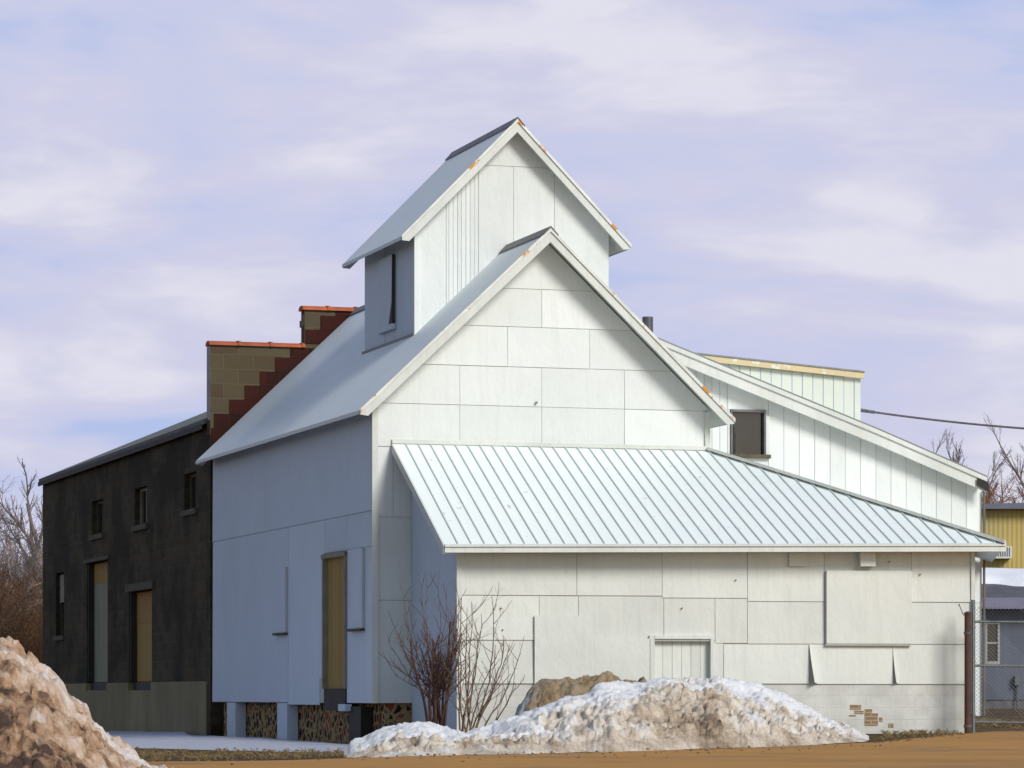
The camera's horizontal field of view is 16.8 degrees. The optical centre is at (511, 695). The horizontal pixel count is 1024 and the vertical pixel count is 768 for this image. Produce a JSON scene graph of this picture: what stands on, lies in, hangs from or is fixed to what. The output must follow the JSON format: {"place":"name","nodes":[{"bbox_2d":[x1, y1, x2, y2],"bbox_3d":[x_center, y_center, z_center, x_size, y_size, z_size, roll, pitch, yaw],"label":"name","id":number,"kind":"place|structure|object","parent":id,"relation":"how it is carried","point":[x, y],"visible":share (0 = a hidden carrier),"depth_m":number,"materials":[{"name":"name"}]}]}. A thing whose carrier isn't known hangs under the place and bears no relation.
{"place":"outdoors","nodes":[
{"label":"outdoors","id":0,"kind":"place"},
{"bbox_2d":[0,0,1023,578],"label":"sky","id":1,"kind":"structure","parent":0,"point":[826,183],"materials":[{"name":"blue"}]},
{"bbox_2d":[134,709,1023,761],"bbox_3d":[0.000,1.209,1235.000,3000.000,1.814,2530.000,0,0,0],"label":"ground","id":2,"kind":"structure","parent":0,"point":[991,714],"depth_m":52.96,"materials":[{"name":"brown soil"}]},
{"bbox_2d":[0,537,35,593],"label":"bare tree","id":3,"kind":"object","parent":2,"relation":"on","point":[12,560],"visible":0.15,"depth_m":125.47,"materials":[{"name":"brown plant"}]},
{"bbox_2d":[1,481,37,593],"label":"bare tree","id":4,"kind":"object","parent":2,"relation":"on","point":[18,543],"visible":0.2,"depth_m":141.91,"materials":[{"name":"brown plant"}]},
{"bbox_2d":[0,557,42,663],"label":"undergrowth","id":5,"kind":"object","parent":2,"relation":"on","point":[25,631],"visible":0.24,"depth_m":100.37,"materials":[{"name":"brown plant"}]},
{"bbox_2d":[0,485,42,608],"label":"undergrowth","id":6,"kind":"object","parent":2,"relation":"on","point":[21,556],"visible":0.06,"depth_m":127.78,"materials":[{"name":"brown plant"}]},
{"bbox_2d":[0,454,42,598],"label":"bare tree","id":7,"kind":"object","parent":2,"relation":"on","point":[29,513],"visible":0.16,"depth_m":136.30,"materials":[{"name":"brown plant"}]},
{"bbox_2d":[0,475,42,622],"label":"bare tree","id":8,"kind":"object","parent":2,"relation":"on","point":[32,584],"visible":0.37,"depth_m":107.48,"materials":[{"name":"brown plant"}]},
{"bbox_2d":[0,496,42,593],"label":"bare tree","id":9,"kind":"object","parent":2,"relation":"on","point":[39,540],"visible":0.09,"depth_m":130.85,"materials":[{"name":"brown plant"}]},
{"bbox_2d":[0,538,42,616],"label":"bare tree","id":10,"kind":"object","parent":2,"relation":"on","point":[41,563],"visible":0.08,"depth_m":121.26,"materials":[{"name":"brown plant"}]},
{"bbox_2d":[0,635,166,767],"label":"snow pile","id":11,"kind":"object","parent":2,"relation":"on","point":[46,721],"visible":1,"depth_m":32.85,"materials":[{"name":"beige snow"}]},
{"bbox_2d":[38,306,357,735],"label":"block building","id":12,"kind":"structure","parent":2,"relation":"on","point":[127,586],"depth_m":76.46,"materials":[{"name":"concrete"}]},
{"bbox_2d":[53,573,64,640],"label":"window","id":13,"kind":"structure","parent":12,"relation":"in","point":[55,638],"depth_m":87.84,"materials":[{"name":"grey glass"}]},
{"bbox_2d":[88,500,103,540],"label":"window","id":14,"kind":"structure","parent":12,"relation":"in","point":[100,534],"depth_m":82.82,"materials":[{"name":"grey glass"}]},
{"bbox_2d":[83,555,108,689],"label":"boarded door","id":15,"kind":"structure","parent":12,"relation":"in","point":[97,573],"depth_m":83.17,"materials":[{"name":"wood"}]},
{"bbox_2d":[131,487,147,531],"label":"window","id":16,"kind":"structure","parent":12,"relation":"in","point":[143,525],"depth_m":77.71,"materials":[{"name":"grey glass"}]},
{"bbox_2d":[125,581,153,689],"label":"boarded door","id":17,"kind":"structure","parent":12,"relation":"in","point":[140,603],"depth_m":78.03,"materials":[{"name":"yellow wood"}]},
{"bbox_2d":[180,473,196,516],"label":"window","id":18,"kind":"structure","parent":12,"relation":"in","point":[193,510],"depth_m":72.56,"materials":[{"name":"grey glass"}]},
{"bbox_2d":[105,731,348,751],"bbox_3d":[-6.204,0.803,66.375,4.910,0.176,32.198,0,0,-7],"label":"snow strip","id":19,"kind":"object","parent":2,"relation":"on","point":[162,740],"visible":0.73,"depth_m":57.64,"materials":[{"name":"white snow"}]},
{"bbox_2d":[380,572,488,725],"bbox_3d":[-1.188,-0.619,54.574,1.578,2.723,1.291,0,0,-26],"label":"shrub","id":20,"kind":"object","parent":2,"relation":"on","point":[436,679],"visible":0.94,"depth_m":54.46,"materials":[{"name":"brown plant"}]},
{"bbox_2d":[196,117,734,742],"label":"barn","id":21,"kind":"structure","parent":2,"relation":"on","point":[494,309],"depth_m":60.51,"materials":[{"name":"white paint"}]},
{"bbox_2d":[321,551,353,710],"bbox_3d":[-3.033,-1.111,60.389,0.250,2.762,1.922,0,0,-17],"label":"door","id":22,"kind":"structure","parent":21,"relation":"in","point":[334,565],"depth_m":60.70,"materials":[{"name":"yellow wood"}]},
{"bbox_2d":[443,580,524,732],"bbox_3d":[-0.448,-0.536,53.668,1.307,2.563,0.918,0,0,0],"label":"shrub","id":23,"kind":"object","parent":2,"relation":"on","point":[468,708],"visible":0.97,"depth_m":53.58,"materials":[{"name":"brown plant"}]},
{"bbox_2d":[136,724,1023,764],"bbox_3d":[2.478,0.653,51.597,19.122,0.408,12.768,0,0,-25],"label":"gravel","id":24,"kind":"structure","parent":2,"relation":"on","point":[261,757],"depth_m":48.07,"materials":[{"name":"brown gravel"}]},
{"bbox_2d":[515,671,646,715],"bbox_3d":[1.009,0.185,52.898,2.690,1.130,3.509,0,0,0],"label":"dirt heap","id":25,"kind":"object","parent":2,"relation":"on","point":[542,692],"visible":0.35,"depth_m":52.57,"materials":[{"name":"brown soil"}]},
{"bbox_2d":[343,676,868,757],"bbox_3d":[2.061,0.305,51.152,11.944,1.207,6.631,0,0,-24],"label":"snow pile","id":26,"kind":"object","parent":2,"relation":"on","point":[665,713],"visible":0.94,"depth_m":49.49,"materials":[{"name":"white snow"}]},
{"bbox_2d":[392,439,1005,733],"bbox_3d":[4.046,-1.650,58.622,11.919,5.300,6.435,0,0,-17],"label":"lean to","id":27,"kind":"object","parent":2,"relation":"on","point":[622,562],"visible":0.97,"depth_m":56.47,"materials":[{"name":"metal"}]},
{"bbox_2d":[649,635,713,679],"bbox_3d":[2.739,-0.238,56.154,1.064,1.476,0.165,0,0,-9],"label":"door","id":28,"kind":"structure","parent":27,"relation":"in","point":[672,656],"depth_m":56.18,"materials":[{"name":"white paint"}]},
{"bbox_2d":[642,316,988,715],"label":"metal sided wing","id":29,"kind":"structure","parent":2,"relation":"on","point":[803,420],"depth_m":62.75,"materials":[{"name":"white metal"}]},
{"bbox_2d":[730,409,770,458],"bbox_3d":[4.263,-4.696,62.142,0.772,0.869,0.160,0,0,-17],"label":"window","id":30,"kind":"structure","parent":29,"relation":"in","point":[750,431],"depth_m":62.20,"materials":[{"name":"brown glass"}]},
{"bbox_2d":[861,409,1023,428],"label":"overhead cable","id":31,"kind":"object","parent":29,"relation":"attached to","point":[898,415],"visible":1,"depth_m":66.52,"materials":[{"name":"metal"}]},
{"bbox_2d":[931,426,952,452],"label":"bare tree","id":32,"kind":"object","parent":2,"relation":"on","point":[941,441],"visible":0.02,"depth_m":151.43,"materials":[{"name":"grey plant"}]},
{"bbox_2d":[958,604,971,732],"bbox_3d":[7.374,-0.381,56.350,0.228,2.224,0.131,0,0,0],"label":"gate post","id":33,"kind":"object","parent":2,"relation":"on","point":[967,671],"visible":0.94,"depth_m":56.30,"materials":[{"name":"metal"}]},
{"bbox_2d":[971,600,1023,732],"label":"chain link gate","id":34,"kind":"structure","parent":33,"relation":"attached to","point":[974,621],"depth_m":56.42,"materials":[{"name":"metal"}]},
{"bbox_2d":[946,430,1011,502],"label":"bare tree","id":35,"kind":"object","parent":2,"relation":"on","point":[958,457],"visible":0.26,"depth_m":163.37,"materials":[{"name":"brown plant"}]},
{"bbox_2d":[982,475,1001,503],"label":"red crowned tree","id":36,"kind":"object","parent":2,"relation":"on","point":[994,492],"visible":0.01,"depth_m":137.35,"materials":[{"name":"brown plant"}]},
{"bbox_2d":[982,584,1023,708],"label":"grey house","id":37,"kind":"structure","parent":2,"relation":"on","point":[1002,646],"depth_m":78.00,"materials":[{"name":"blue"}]},
{"bbox_2d":[985,623,999,663],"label":"window","id":38,"kind":"structure","parent":37,"relation":"in","point":[992,630],"depth_m":78.05,"materials":[{"name":"white glass"}]},
{"bbox_2d":[982,503,1023,568],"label":"yellow building","id":39,"kind":"structure","parent":2,"relation":"on","point":[1004,521],"depth_m":95.00,"materials":[{"name":"metal"}]},
{"bbox_2d":[982,462,1023,503],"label":"red crowned tree","id":40,"kind":"object","parent":2,"relation":"on","point":[1008,482],"visible":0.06,"depth_m":141.14,"materials":[{"name":"brown plant"}]},
{"bbox_2d":[982,451,1023,503],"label":"bare tree","id":41,"kind":"object","parent":2,"relation":"on","point":[1011,499],"depth_m":131.38,"materials":[{"name":"brown plant"}]},
{"bbox_2d":[983,414,1023,499],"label":"bare tree","id":42,"kind":"object","parent":2,"relation":"on","point":[993,431],"visible":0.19,"depth_m":153.37,"materials":[{"name":"grey plant"}]},
{"bbox_2d":[1000,451,1023,502],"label":"bare tree","id":43,"kind":"object","parent":2,"relation":"on","point":[1020,482],"visible":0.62,"depth_m":151.42,"materials":[{"name":"grey plant"}]},
{"bbox_2d":[148,731,1023,767],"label":"road","id":44,"kind":"structure","parent":0,"point":[997,749],"depth_m":44.32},
{"bbox_2d":[982,568,1023,585],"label":"roof snow","id":45,"kind":"structure","parent":0,"point":[1010,576],"depth_m":79.51,"materials":[{"name":"white snow"}]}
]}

